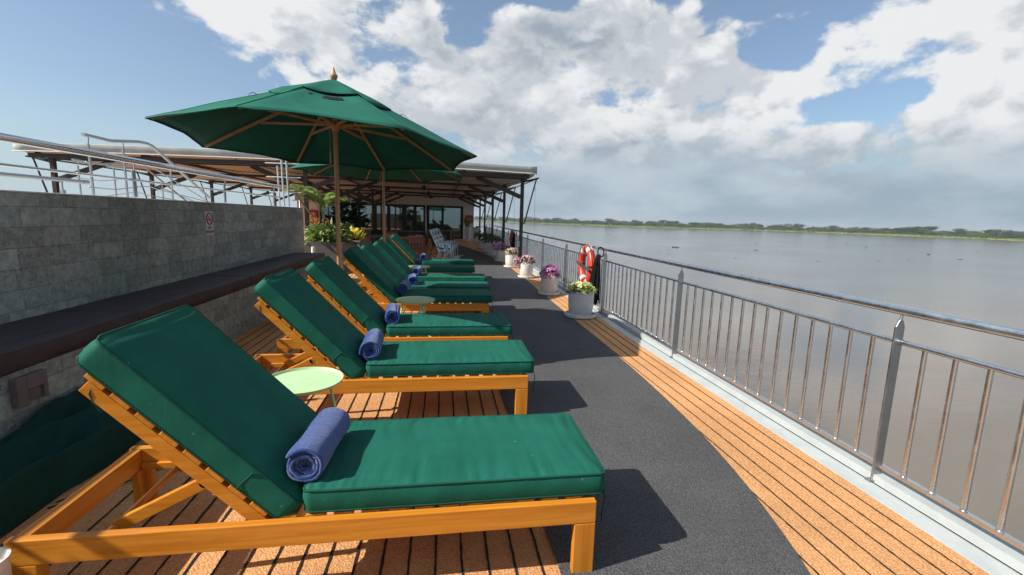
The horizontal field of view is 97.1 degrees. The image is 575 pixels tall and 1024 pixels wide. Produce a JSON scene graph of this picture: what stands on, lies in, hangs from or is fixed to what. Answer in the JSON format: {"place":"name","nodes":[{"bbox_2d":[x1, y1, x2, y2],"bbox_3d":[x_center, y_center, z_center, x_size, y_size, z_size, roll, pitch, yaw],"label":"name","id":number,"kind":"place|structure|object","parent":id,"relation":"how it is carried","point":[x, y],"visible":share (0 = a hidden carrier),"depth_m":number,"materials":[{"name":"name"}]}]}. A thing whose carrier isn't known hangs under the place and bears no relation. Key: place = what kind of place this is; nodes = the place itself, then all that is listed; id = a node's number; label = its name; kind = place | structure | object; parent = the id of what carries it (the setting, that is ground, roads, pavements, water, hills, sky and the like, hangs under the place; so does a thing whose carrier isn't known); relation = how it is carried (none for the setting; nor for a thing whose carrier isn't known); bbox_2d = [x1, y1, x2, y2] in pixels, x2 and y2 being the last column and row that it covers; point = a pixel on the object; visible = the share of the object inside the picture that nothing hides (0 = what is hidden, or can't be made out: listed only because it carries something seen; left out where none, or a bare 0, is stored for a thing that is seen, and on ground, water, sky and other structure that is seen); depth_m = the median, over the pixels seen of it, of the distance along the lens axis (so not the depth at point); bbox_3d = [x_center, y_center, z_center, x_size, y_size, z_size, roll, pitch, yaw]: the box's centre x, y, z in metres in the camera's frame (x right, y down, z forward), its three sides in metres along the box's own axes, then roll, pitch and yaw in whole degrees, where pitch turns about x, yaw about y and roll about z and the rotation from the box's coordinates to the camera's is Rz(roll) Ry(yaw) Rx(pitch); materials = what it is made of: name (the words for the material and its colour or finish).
{"place":"outdoors","nodes":[
{"label":"outdoors","id":0,"kind":"place"},
{"bbox_2d":[414,235,422,243],"bbox_3d":[-3.379,-1.740,16.412,0.353,0.357,0.236,0,9,-9],"label":"throw pillow","id":1,"kind":"object","parent":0,"point":[419,239],"visible":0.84,"depth_m":16.33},
{"bbox_2d":[0,0,1023,231],"label":"sky","id":2,"kind":"structure","parent":0,"point":[877,114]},
{"bbox_2d":[474,218,1023,542],"bbox_3d":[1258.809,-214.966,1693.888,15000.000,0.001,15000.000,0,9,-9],"label":"river","id":3,"kind":"structure","parent":0,"point":[983,280],"depth_m":39.68,"materials":[{"name":"liquid"}]},
{"bbox_2d":[474,219,1023,240],"bbox_3d":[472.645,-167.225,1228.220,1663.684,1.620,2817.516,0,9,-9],"label":"river bank","id":4,"kind":"structure","parent":0,"point":[792,231],"depth_m":705.04,"materials":[{"name":"green plant"}]},
{"bbox_2d":[604,218,617,222],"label":"tree","id":5,"kind":"object","parent":4,"relation":"on","point":[611,220],"visible":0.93,"depth_m":766.65,"materials":[{"name":"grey plant"}]},
{"bbox_2d":[858,230,872,232],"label":"tree","id":6,"kind":"object","parent":4,"relation":"on","point":[864,231],"visible":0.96,"depth_m":641.85,"materials":[{"name":"green plant"}]},
{"bbox_2d":[890,227,911,232],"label":"tree","id":7,"kind":"object","parent":4,"relation":"on","point":[900,229],"visible":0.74,"depth_m":620.10,"materials":[{"name":"green plant"}]},
{"bbox_2d":[902,226,921,234],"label":"tree","id":8,"kind":"object","parent":4,"relation":"on","point":[912,229],"visible":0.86,"depth_m":612.36,"materials":[{"name":"green plant"}]},
{"bbox_2d":[916,230,925,234],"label":"tree","id":9,"kind":"object","parent":4,"relation":"on","point":[923,231],"visible":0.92,"depth_m":597.18,"materials":[{"name":"green plant"}]},
{"bbox_2d":[925,226,938,231],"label":"tree","id":10,"kind":"object","parent":4,"relation":"on","point":[933,228],"visible":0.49,"depth_m":650.25,"materials":[{"name":"green plant"}]},
{"bbox_2d":[951,230,968,235],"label":"tree","id":11,"kind":"object","parent":4,"relation":"on","point":[961,232],"visible":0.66,"depth_m":567.24,"materials":[{"name":"green plant"}]},
{"bbox_2d":[979,234,993,237],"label":"tree","id":12,"kind":"object","parent":4,"relation":"on","point":[985,235],"visible":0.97,"depth_m":523.25,"materials":[{"name":"green plant"}]},
{"bbox_2d":[981,229,1003,234],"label":"tree","id":13,"kind":"object","parent":4,"relation":"on","point":[988,231],"visible":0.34,"depth_m":557.93,"materials":[{"name":"green plant"}]},
{"bbox_2d":[991,230,1015,235],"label":"tree","id":14,"kind":"object","parent":4,"relation":"on","point":[1008,232],"visible":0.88,"depth_m":516.35,"materials":[{"name":"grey plant"}]},
{"bbox_2d":[994,234,1012,238],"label":"tree","id":15,"kind":"object","parent":4,"relation":"on","point":[1005,236],"visible":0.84,"depth_m":510.60,"materials":[{"name":"green plant"}]},
{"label":"hull","id":16,"kind":"structure","parent":0,"visible":0},
{"bbox_2d":[0,236,989,574],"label":"deck floor","id":17,"kind":"structure","parent":16,"relation":"on","point":[368,562],"depth_m":2.28,"materials":[{"name":"wood"}]},
{"bbox_2d":[0,547,11,574],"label":"white tub","id":18,"kind":"object","parent":17,"relation":"on","point":[5,562],"visible":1,"depth_m":1.48,"materials":[{"name":"beige ceramic"}]},
{"bbox_2d":[0,387,157,546],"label":"cushion","id":19,"kind":"object","parent":17,"relation":"on","point":[52,449],"visible":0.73,"depth_m":2.48,"materials":[{"name":"fabric"}]},
{"bbox_2d":[0,190,304,323],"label":"stone wall","id":20,"kind":"structure","parent":17,"relation":"on","point":[59,251],"depth_m":4.17,"materials":[{"name":"stone"}]},
{"bbox_2d":[0,172,89,192],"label":"grab rail","id":21,"kind":"object","parent":20,"relation":"on","point":[27,176],"visible":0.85,"depth_m":4.20,"materials":[{"name":"silver metal"}]},
{"bbox_2d":[71,158,192,200],"bbox_3d":[-7.154,-1.936,8.953,0.034,0.946,3.772,0,9,-9],"label":"stair handrail","id":22,"kind":"object","parent":20,"relation":"on","point":[113,164],"visible":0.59,"depth_m":8.00,"materials":[{"name":"silver metal"}]},
{"bbox_2d":[0,133,281,205],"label":"pool railing","id":23,"kind":"object","parent":20,"relation":"on","point":[19,140],"visible":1,"depth_m":4.37,"materials":[{"name":"metal"}]},
{"bbox_2d":[81,132,209,201],"bbox_3d":[-4.641,-1.514,5.955,0.039,0.712,2.519,0,9,-9],"label":"stair handrail","id":24,"kind":"object","parent":20,"relation":"on","point":[124,165],"visible":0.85,"depth_m":5.34,"materials":[{"name":"silver metal"}]},
{"bbox_2d":[205,211,213,234],"bbox_3d":[-3.926,-0.834,5.874,0.014,0.305,0.196,0,9,-9],"label":"no smoking sign","id":25,"kind":"object","parent":20,"relation":"attached to","point":[209,222],"visible":1,"depth_m":5.87,"materials":[{"name":"white plastic"}]},
{"bbox_2d":[265,160,300,205],"bbox_3d":[-4.447,-2.059,8.881,0.637,0.912,0.327,0,9,-9],"label":"pool ladder frame","id":26,"kind":"object","parent":20,"relation":"on","point":[282,177],"visible":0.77,"depth_m":8.76,"materials":[{"name":"white metal"}]},
{"bbox_2d":[0,265,316,439],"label":"built in bench","id":27,"kind":"object","parent":17,"relation":"on","point":[234,315],"depth_m":3.00,"materials":[{"name":"grey stone"}]},
{"bbox_2d":[8,369,49,408],"bbox_3d":[-2.837,0.592,2.660,0.045,0.170,0.200,0,9,-9],"label":"step light","id":28,"kind":"object","parent":27,"relation":"attached to","point":[25,389],"visible":1,"depth_m":2.63,"materials":[{"name":"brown metal"}]},
{"bbox_2d":[0,311,137,375],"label":"bench cushion","id":29,"kind":"object","parent":27,"relation":"on","point":[26,342],"visible":0.91,"depth_m":2.98,"materials":[{"name":"brown leather"}]},
{"bbox_2d":[55,276,249,320],"bbox_3d":[-3.442,0.080,4.626,0.617,0.130,2.153,0,9,-9],"label":"bench cushion","id":30,"kind":"object","parent":27,"relation":"on","point":[159,299],"visible":0.81,"depth_m":4.33,"materials":[{"name":"brown leather"}]},
{"bbox_2d":[201,260,298,285],"bbox_3d":[-3.751,-0.240,6.653,0.618,0.130,2.004,0,9,-9],"label":"bench cushion","id":31,"kind":"object","parent":27,"relation":"on","point":[257,272],"visible":0.77,"depth_m":6.40,"materials":[{"name":"brown leather"}]},
{"bbox_2d":[266,252,324,267],"bbox_3d":[-4.027,-0.525,8.460,0.616,0.130,1.703,0,9,-9],"label":"bench cushion","id":32,"kind":"object","parent":27,"relation":"on","point":[304,259],"visible":0.73,"depth_m":8.23,"materials":[{"name":"brown fabric"}]},
{"bbox_2d":[12,143,538,263],"bbox_3d":[-7.247,-3.529,21.279,13.754,3.101,17.984,0,9,-9],"label":"canopy","id":33,"kind":"object","parent":17,"relation":"on","point":[483,182],"visible":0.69,"depth_m":14.79,"materials":[{"name":"wood"}]},
{"bbox_2d":[413,186,436,189],"bbox_3d":[-3.424,-3.961,17.705,0.960,0.300,0.982,0,9,-9],"label":"ceiling fan","id":34,"kind":"object","parent":33,"relation":"hanging from","point":[423,188],"visible":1,"depth_m":17.62},
{"bbox_2d":[285,190,316,227],"bbox_3d":[-5.130,-1.365,11.343,0.058,1.942,2.909,0,9,-8],"label":"stair rail","id":35,"kind":"object","parent":17,"relation":"on","point":[300,200],"visible":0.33,"depth_m":10.85,"materials":[{"name":"silver metal"}]},
{"bbox_2d":[3,305,605,574],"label":"sun lounger","id":36,"kind":"object","parent":17,"relation":"on","point":[200,399],"visible":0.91,"depth_m":1.81,"materials":[{"name":"fabric"}]},
{"bbox_2d":[286,407,349,481],"bbox_3d":[-0.827,0.667,1.961,0.158,0.154,0.411,1,9,-5],"label":"rolled towel","id":37,"kind":"object","parent":36,"relation":"on","point":[311,452],"visible":1,"depth_m":1.83,"materials":[{"name":"fabric"}]},
{"bbox_2d":[272,367,343,407],"bbox_3d":[-1.268,0.799,2.759,0.464,0.500,0.464,0,9,-9],"label":"side table","id":38,"kind":"object","parent":17,"relation":"on","point":[302,381],"visible":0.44,"depth_m":2.77,"materials":[{"name":"green plastic"}]},
{"bbox_2d":[145,67,476,307],"bbox_3d":[-1.966,-0.858,5.036,2.977,3.055,2.882,-1,9,-18],"label":"patio umbrella","id":39,"kind":"object","parent":17,"relation":"on","point":[334,122],"visible":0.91,"depth_m":5.11,"materials":[{"name":"green fabric"}]},
{"bbox_2d":[305,240,352,271],"bbox_3d":[-4.743,-0.828,11.815,0.900,0.780,1.250,0,9,-9],"label":"planter","id":40,"kind":"object","parent":17,"relation":"on","point":[329,249],"visible":0.21,"depth_m":11.20,"materials":[{"name":"concrete"}]},
{"bbox_2d":[281,184,348,241],"bbox_3d":[-4.949,-1.879,11.547,1.269,1.467,1.336,7,10,31],"label":"palm","id":41,"kind":"object","parent":40,"relation":"in","point":[321,201],"visible":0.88,"depth_m":11.44,"materials":[{"name":"green plant"}]},
{"bbox_2d":[304,215,356,245],"bbox_3d":[-4.722,-1.463,11.697,1.336,0.844,1.595,0,9,-9],"label":"heliconia bush","id":42,"kind":"object","parent":40,"relation":"in","point":[318,229],"visible":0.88,"depth_m":11.44,"materials":[{"name":"green plant"}]},
{"bbox_2d":[320,195,372,228],"bbox_3d":[-6.042,-2.249,16.321,1.980,2.135,1.712,0,9,-9],"label":"dark shrub","id":43,"kind":"object","parent":17,"relation":"on","point":[352,216],"visible":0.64,"depth_m":16.14,"materials":[{"name":"green plant"}]},
{"bbox_2d":[353,239,364,246],"bbox_3d":[-4.709,-1.027,13.248,0.660,0.740,0.860,0,9,-9],"label":"wooden planter","id":44,"kind":"object","parent":17,"relation":"on","point":[359,243],"visible":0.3,"depth_m":12.86,"materials":[{"name":"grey wood"}]},
{"bbox_2d":[346,225,365,240],"bbox_3d":[-4.729,-1.571,13.101,0.977,0.523,0.857,0,9,-9],"label":"croton","id":45,"kind":"object","parent":44,"relation":"on","point":[357,235],"visible":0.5,"depth_m":13.14,"materials":[{"name":"yellow plant"}]},
{"bbox_2d":[365,235,382,236],"bbox_3d":[-4.829,-1.463,16.027,1.400,0.740,0.800,0,9,-9],"label":"dining table","id":46,"kind":"object","parent":17,"relation":"on","point":[373,235],"visible":0.08,"depth_m":15.77,"materials":[{"name":"brown wood"}]},
{"bbox_2d":[289,163,461,242],"bbox_3d":[-2.455,-1.444,8.663,3.008,3.085,3.008,0,9,-9],"label":"patio umbrella","id":47,"kind":"object","parent":17,"relation":"on","point":[416,175],"visible":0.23,"depth_m":9.38,"materials":[{"name":"green fabric"}]},
{"bbox_2d":[370,229,382,243],"bbox_3d":[-6.474,-2.415,21.789,0.718,0.781,0.642,-3,10,-28],"label":"wicker armchair","id":48,"kind":"object","parent":17,"relation":"on","point":[374,231],"visible":0.3,"depth_m":21.91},
{"bbox_2d":[373,232,382,242],"bbox_3d":[-5.418,-1.943,18.912,0.718,0.781,0.642,-1,9,-19],"label":"wicker armchair","id":49,"kind":"object","parent":17,"relation":"on","point":[375,239],"visible":0.16,"depth_m":18.59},
{"bbox_2d":[292,190,476,238],"bbox_3d":[-8.501,-5.196,32.308,11.740,2.980,5.950,0,9,-9],"label":"deck cabin","id":50,"kind":"object","parent":17,"relation":"on","point":[412,213],"visible":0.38,"depth_m":30.09,"materials":[{"name":"beige paint"}]},
{"bbox_2d":[309,210,317,218],"bbox_3d":[-12.715,-4.695,28.963,0.540,0.540,0.144,0,9,-9],"label":"rescue box","id":51,"kind":"object","parent":50,"relation":"attached to","point":[314,213],"visible":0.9,"depth_m":28.92,"materials":[{"name":"red plastic"}]},
{"bbox_2d":[322,203,340,228],"bbox_3d":[-11.726,-4.413,29.427,1.200,2.120,0.060,0,9,-9],"label":"window","id":52,"kind":"structure","parent":50,"relation":"in","point":[329,207],"depth_m":29.30,"materials":[{"name":"clear glass"}]},
{"bbox_2d":[356,204,374,234],"bbox_3d":[-9.625,-4.401,29.749,1.150,2.120,0.060,0,9,-9],"label":"window","id":53,"kind":"structure","parent":50,"relation":"in","point":[369,206],"depth_m":29.72,"materials":[{"name":"clear glass"}]},
{"bbox_2d":[376,205,387,231],"bbox_3d":[-8.587,-4.395,29.908,0.750,2.120,0.060,0,9,-9],"label":"window","id":54,"kind":"structure","parent":50,"relation":"in","point":[378,223],"depth_m":29.87,"materials":[{"name":"clear glass"}]},
{"bbox_2d":[389,205,402,231],"bbox_3d":[-7.698,-4.390,30.045,0.850,2.120,0.060,0,9,-9],"label":"window","id":55,"kind":"structure","parent":50,"relation":"in","point":[395,211],"depth_m":30.00,"materials":[{"name":"clear glass"}]},
{"bbox_2d":[406,206,413,235],"bbox_3d":[-6.808,-4.385,30.181,0.550,2.120,0.060,0,9,-9],"label":"window","id":56,"kind":"structure","parent":50,"relation":"in","point":[409,209],"depth_m":30.14,"materials":[{"name":"clear glass"}]},
{"bbox_2d":[416,206,423,232],"bbox_3d":[-6.166,-4.381,30.280,0.550,2.120,0.060,0,9,-9],"label":"window","id":57,"kind":"structure","parent":50,"relation":"in","point":[419,209],"depth_m":30.24,"materials":[{"name":"clear glass"}]},
{"bbox_2d":[429,206,441,237],"bbox_3d":[-5.153,-4.376,30.435,0.900,2.120,0.060,0,9,-9],"label":"window","id":58,"kind":"structure","parent":50,"relation":"in","point":[435,213],"depth_m":30.39,"materials":[{"name":"clear glass"}]},
{"bbox_2d":[443,207,460,238],"bbox_3d":[-4.056,-4.369,30.604,1.220,2.120,0.060,0,9,-9],"label":"window","id":59,"kind":"structure","parent":50,"relation":"in","point":[451,215],"depth_m":30.57,"materials":[{"name":"clear glass"}]},
{"bbox_2d":[465,215,472,222],"bbox_3d":[-2.872,-4.599,30.480,0.540,0.540,0.144,0,9,-9],"label":"rescue box","id":60,"kind":"object","parent":50,"relation":"attached to","point":[467,217],"visible":0.65,"depth_m":30.42,"materials":[{"name":"red plastic"}]},
{"bbox_2d":[253,268,534,414],"bbox_3d":[-0.952,0.413,3.524,2.217,1.057,0.680,0,9,-9],"label":"sun lounger","id":61,"kind":"object","parent":17,"relation":"on","point":[319,322],"visible":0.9,"depth_m":3.31,"materials":[{"name":"green fabric"}]},
{"bbox_2d":[359,328,383,360],"bbox_3d":[-1.068,0.429,3.458,0.154,0.158,0.411,41,-1,-15],"label":"rolled towel","id":62,"kind":"object","parent":61,"relation":"on","point":[371,346],"visible":1,"depth_m":3.28,"materials":[{"name":"fabric"}]},
{"bbox_2d":[277,256,512,370],"bbox_3d":[-1.113,0.238,4.629,2.217,1.057,0.680,0,9,-9],"label":"sun lounger","id":63,"kind":"object","parent":17,"relation":"on","point":[341,286],"visible":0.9,"depth_m":4.40,"materials":[{"name":"green fabric"}]},
{"bbox_2d":[385,303,399,323],"bbox_3d":[-1.207,0.262,4.578,0.154,0.158,0.411,10,6,-15],"label":"rolled towel","id":64,"kind":"object","parent":63,"relation":"on","point":[392,315],"visible":1,"depth_m":4.41,"materials":[{"name":"fabric"}]},
{"bbox_2d":[396,231,410,242],"bbox_3d":[-4.836,-2.093,20.002,0.718,0.781,0.642,3,9,11],"label":"wicker armchair","id":65,"kind":"object","parent":17,"relation":"on","point":[399,233],"visible":0.16,"depth_m":19.67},
{"bbox_2d":[395,230,423,232],"bbox_3d":[-4.953,-2.353,21.806,1.400,0.740,0.800,0,9,-9],"label":"dining table","id":66,"kind":"object","parent":17,"relation":"on","point":[407,231],"visible":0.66,"depth_m":21.39,"materials":[{"name":"brown wood"}]},
{"bbox_2d":[332,245,492,312],"bbox_3d":[-1.387,-0.027,6.306,2.217,1.057,0.680,0,9,-9],"label":"sun lounger","id":67,"kind":"object","parent":17,"relation":"on","point":[377,276],"visible":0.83,"depth_m":6.08,"materials":[{"name":"green fabric"}]},
{"bbox_2d":[397,279,410,293],"bbox_3d":[-1.489,-0.009,6.253,0.158,0.154,0.411,31,5,-9],"label":"rolled towel","id":68,"kind":"object","parent":67,"relation":"on","point":[404,287],"visible":1,"depth_m":6.07,"materials":[{"name":"fabric"}]},
{"bbox_2d":[400,236,424,252],"bbox_3d":[-3.773,-1.514,16.595,1.150,0.730,0.710,0,9,-9],"label":"wooden sofa","id":69,"kind":"object","parent":17,"relation":"on","point":[417,247],"visible":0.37,"depth_m":16.31,"materials":[{"name":"brown wood"}]},
{"bbox_2d":[396,296,434,336],"bbox_3d":[-1.163,0.389,5.454,0.464,0.500,0.464,9,12,41],"label":"side table","id":70,"kind":"object","parent":17,"relation":"on","point":[421,301],"visible":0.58,"depth_m":5.43,"materials":[{"name":"green plastic"}]},
{"bbox_2d":[348,242,489,314],"bbox_3d":[-1.454,-0.150,7.095,2.217,1.057,0.680,0,9,-9],"label":"sun lounger","id":71,"kind":"object","parent":17,"relation":"on","point":[383,263],"visible":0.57,"depth_m":6.91,"materials":[{"name":"green fabric"}]},
{"bbox_2d":[408,273,417,284],"bbox_3d":[-1.544,-0.127,7.055,0.158,0.154,0.411,-20,13,-9],"label":"rolled towel","id":72,"kind":"object","parent":71,"relation":"on","point":[413,278],"visible":0.98,"depth_m":6.88,"materials":[{"name":"fabric"}]},
{"bbox_2d":[408,265,429,272],"bbox_3d":[-1.867,-0.177,9.004,0.464,0.500,0.464,2,9,1],"label":"side table","id":73,"kind":"object","parent":17,"relation":"on","point":[415,266],"visible":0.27,"depth_m":9.03,"materials":[{"name":"green plastic"}]},
{"bbox_2d":[413,232,428,248],"bbox_3d":[-4.170,-2.181,20.704,0.718,0.781,0.642,-3,10,-28],"label":"wicker armchair","id":74,"kind":"object","parent":17,"relation":"on","point":[425,235],"visible":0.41,"depth_m":20.50,"materials":[{"name":"wicker"}]},
{"bbox_2d":[357,239,486,286],"bbox_3d":[-1.571,-0.312,8.127,2.217,1.057,0.680,0,9,-9],"label":"sun lounger","id":75,"kind":"object","parent":17,"relation":"on","point":[396,261],"visible":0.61,"depth_m":7.90,"materials":[{"name":"green fabric"}]},
{"bbox_2d":[412,266,422,275],"bbox_3d":[-1.688,-0.296,8.103,0.158,0.154,0.411,41,4,-9],"label":"rolled towel","id":76,"kind":"object","parent":75,"relation":"on","point":[417,270],"visible":0.94,"depth_m":7.92,"materials":[{"name":"fabric"}]},
{"bbox_2d":[379,236,474,273],"bbox_3d":[-1.899,-0.550,9.616,2.217,1.057,0.680,0,9,-9],"label":"sun lounger","id":77,"kind":"object","parent":17,"relation":"on","point":[438,268],"visible":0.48,"depth_m":9.44,"materials":[{"name":"green fabric"}]},
{"bbox_2d":[414,258,420,264],"bbox_3d":[-1.992,-0.527,9.565,0.154,0.158,0.411,-10,11,-9],"label":"rolled towel","id":78,"kind":"object","parent":77,"relation":"on","point":[417,261],"visible":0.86,"depth_m":9.39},
{"bbox_2d":[391,233,474,272],"bbox_3d":[-2.019,-0.755,10.927,2.217,1.057,0.680,0,9,-9],"label":"sun lounger","id":79,"kind":"object","parent":17,"relation":"on","point":[398,241],"visible":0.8,"depth_m":10.68,"materials":[{"name":"green fabric"}]},
{"bbox_2d":[420,253,426,260],"bbox_3d":[-2.127,-0.740,10.873,0.154,0.158,0.411,31,2,-15],"label":"rolled towel","id":80,"kind":"object","parent":79,"relation":"on","point":[423,256],"visible":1,"depth_m":10.69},
{"bbox_2d":[425,230,451,240],"bbox_3d":[-3.897,-2.685,24.168,1.400,0.740,0.800,0,9,-9],"label":"dining table","id":81,"kind":"object","parent":17,"relation":"on","point":[443,230],"visible":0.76,"depth_m":23.89,"materials":[{"name":"brown wood"}]},
{"bbox_2d":[429,230,459,258],"bbox_3d":[-2.223,-1.371,14.905,0.936,1.047,0.586,2,9,0],"label":"rocking chair","id":82,"kind":"object","parent":17,"relation":"on","point":[441,247],"visible":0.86,"depth_m":14.66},
{"bbox_2d":[432,229,460,258],"bbox_3d":[-2.265,-1.486,15.648,0.936,1.047,0.586,2,9,4],"label":"rocking chair","id":83,"kind":"object","parent":17,"relation":"on","point":[437,236],"visible":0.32,"depth_m":15.83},
{"bbox_2d":[442,229,453,240],"bbox_3d":[-3.682,-2.991,26.076,0.719,0.781,0.642,0,9,-9],"label":"wicker armchair","id":84,"kind":"object","parent":17,"relation":"on","point":[447,233],"visible":0.58,"depth_m":25.80,"materials":[{"name":"wicker"}]},
{"bbox_2d":[464,218,471,240],"bbox_3d":[-2.809,-3.650,28.070,0.592,1.527,0.681,-2,9,-22],"label":"tall planter","id":85,"kind":"object","parent":17,"relation":"on","point":[467,232],"visible":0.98,"depth_m":27.97,"materials":[{"name":"grey ceramic"}]},
{"bbox_2d":[471,226,483,241],"bbox_3d":[-2.160,-3.253,27.466,1.340,0.963,1.262,6,10,29],"label":"tall planter","id":86,"kind":"object","parent":17,"relation":"on","point":[476,229],"visible":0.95,"depth_m":27.26,"materials":[{"name":"grey ceramic"}]},
{"bbox_2d":[473,230,488,247],"bbox_3d":[-1.446,-2.372,22.123,0.930,0.884,0.900,5,9,20],"label":"flower pot","id":87,"kind":"object","parent":17,"relation":"on","point":[480,244],"visible":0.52,"depth_m":21.99,"materials":[{"name":"grey ceramic"}]},
{"bbox_2d":[0,241,972,574],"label":"deck joint","id":88,"kind":"object","parent":17,"relation":"on","point":[530,527],"visible":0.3,"depth_m":2.27,"materials":[{"name":"black wood"}]},
{"bbox_2d":[477,233,497,251],"bbox_3d":[-1.044,-1.982,19.898,1.059,0.811,0.956,0,9,-9],"label":"flower pot","id":89,"kind":"object","parent":17,"relation":"on","point":[485,247],"visible":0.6,"depth_m":19.77,"materials":[{"name":"grey ceramic"}]},
{"bbox_2d":[481,234,505,255],"bbox_3d":[-0.753,-1.699,18.053,1.011,0.829,0.897,0,9,-9],"label":"flower pot","id":90,"kind":"object","parent":17,"relation":"on","point":[491,252],"visible":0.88,"depth_m":17.91,"materials":[{"name":"grey ceramic"}]},
{"bbox_2d":[489,241,509,261],"bbox_3d":[-0.380,-1.256,15.718,0.816,0.683,0.630,0,9,-9],"label":"flower pot","id":91,"kind":"object","parent":17,"relation":"on","point":[500,254],"visible":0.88,"depth_m":15.57,"materials":[{"name":"beige ceramic"}]},
{"bbox_2d":[504,247,518,267],"bbox_3d":[-0.036,-0.932,13.929,0.520,0.604,0.475,0,9,-9],"label":"flower pot","id":92,"kind":"object","parent":17,"relation":"on","point":[509,258],"visible":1,"depth_m":13.80,"materials":[{"name":"beige ceramic"}]},
{"bbox_2d":[513,254,535,277],"bbox_3d":[0.334,-0.550,11.559,0.443,0.590,0.573,10,12,42],"label":"flower pot","id":93,"kind":"object","parent":17,"relation":"on","point":[526,267],"visible":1,"depth_m":11.46,"materials":[{"name":"beige ceramic"}]},
{"bbox_2d":[538,264,570,295],"bbox_3d":[0.837,-0.162,9.074,0.647,0.605,0.492,0,9,-9],"label":"flower pot","id":94,"kind":"object","parent":17,"relation":"on","point":[549,275],"visible":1,"depth_m":8.95,"materials":[{"name":"beige ceramic"}]},
{"bbox_2d":[564,281,597,318],"bbox_3d":[1.084,0.175,7.069,0.541,0.561,0.504,0,9,-9],"label":"flower pot","id":95,"kind":"object","parent":17,"relation":"on","point":[580,299],"visible":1,"depth_m":6.93,"materials":[{"name":"grey ceramic"}]},
{"bbox_2d":[434,245,810,574],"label":"walkway","id":96,"kind":"structure","parent":17,"relation":"on","point":[681,498],"depth_m":2.79,"materials":[{"name":"grey carpet"}]},
{"bbox_2d":[431,233,445,245],"bbox_3d":[-3.478,-2.269,21.409,0.719,0.781,0.642,1,9,-4],"label":"wicker armchair","id":97,"kind":"object","parent":96,"relation":"on","point":[443,235],"visible":0.37,"depth_m":21.22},
{"bbox_2d":[434,228,462,257],"bbox_3d":[-2.288,-1.601,16.395,0.936,1.047,0.586,3,9,8],"label":"rocking chair","id":98,"kind":"object","parent":96,"relation":"on","point":[441,236],"visible":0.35,"depth_m":16.58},
{"bbox_2d":[488,239,1023,574],"bbox_3d":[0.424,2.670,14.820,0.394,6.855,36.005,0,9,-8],"label":"kerb","id":99,"kind":"structure","parent":16,"relation":"attached to","point":[1004,551],"depth_m":2.76,"materials":[{"name":"paint"}]},
{"bbox_2d":[486,224,1023,550],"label":"ship railing","id":100,"kind":"object","parent":99,"relation":"on","point":[537,251],"visible":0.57,"depth_m":2.96,"materials":[{"name":"metal"}]},
{"bbox_2d":[509,230,515,246],"bbox_3d":[0.027,-1.729,16.419,0.174,0.734,0.735,0,9,-9],"label":"life ring","id":101,"kind":"object","parent":100,"relation":"attached to","point":[512,232],"visible":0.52,"depth_m":16.48,"materials":[{"name":"red plastic"}]},
{"bbox_2d":[511,230,516,253],"bbox_3d":[0.051,-1.551,16.020,0.169,0.961,0.181,-5,11,-36],"label":"throw rope","id":102,"kind":"object","parent":101,"relation":"hanging from","point":[513,242],"visible":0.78,"depth_m":15.95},
{"bbox_2d":[577,244,594,281],"bbox_3d":[1.320,-0.390,7.941,0.174,0.734,0.735,0,9,-9],"label":"life ring","id":103,"kind":"object","parent":100,"relation":"attached to","point":[586,250],"visible":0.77,"depth_m":7.89,"materials":[{"name":"orange plastic"}]},
{"bbox_2d":[590,247,603,305],"bbox_3d":[1.356,-0.182,7.370,0.213,0.967,0.182,9,12,41],"label":"throw rope","id":104,"kind":"object","parent":100,"relation":"hanging from","point":[595,278],"visible":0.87,"depth_m":7.31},
{"bbox_2d":[539,274,1022,574],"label":"kerb groove","id":105,"kind":"object","parent":99,"relation":"on","point":[848,467],"visible":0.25,"depth_m":2.75,"materials":[{"name":"grey metal"}]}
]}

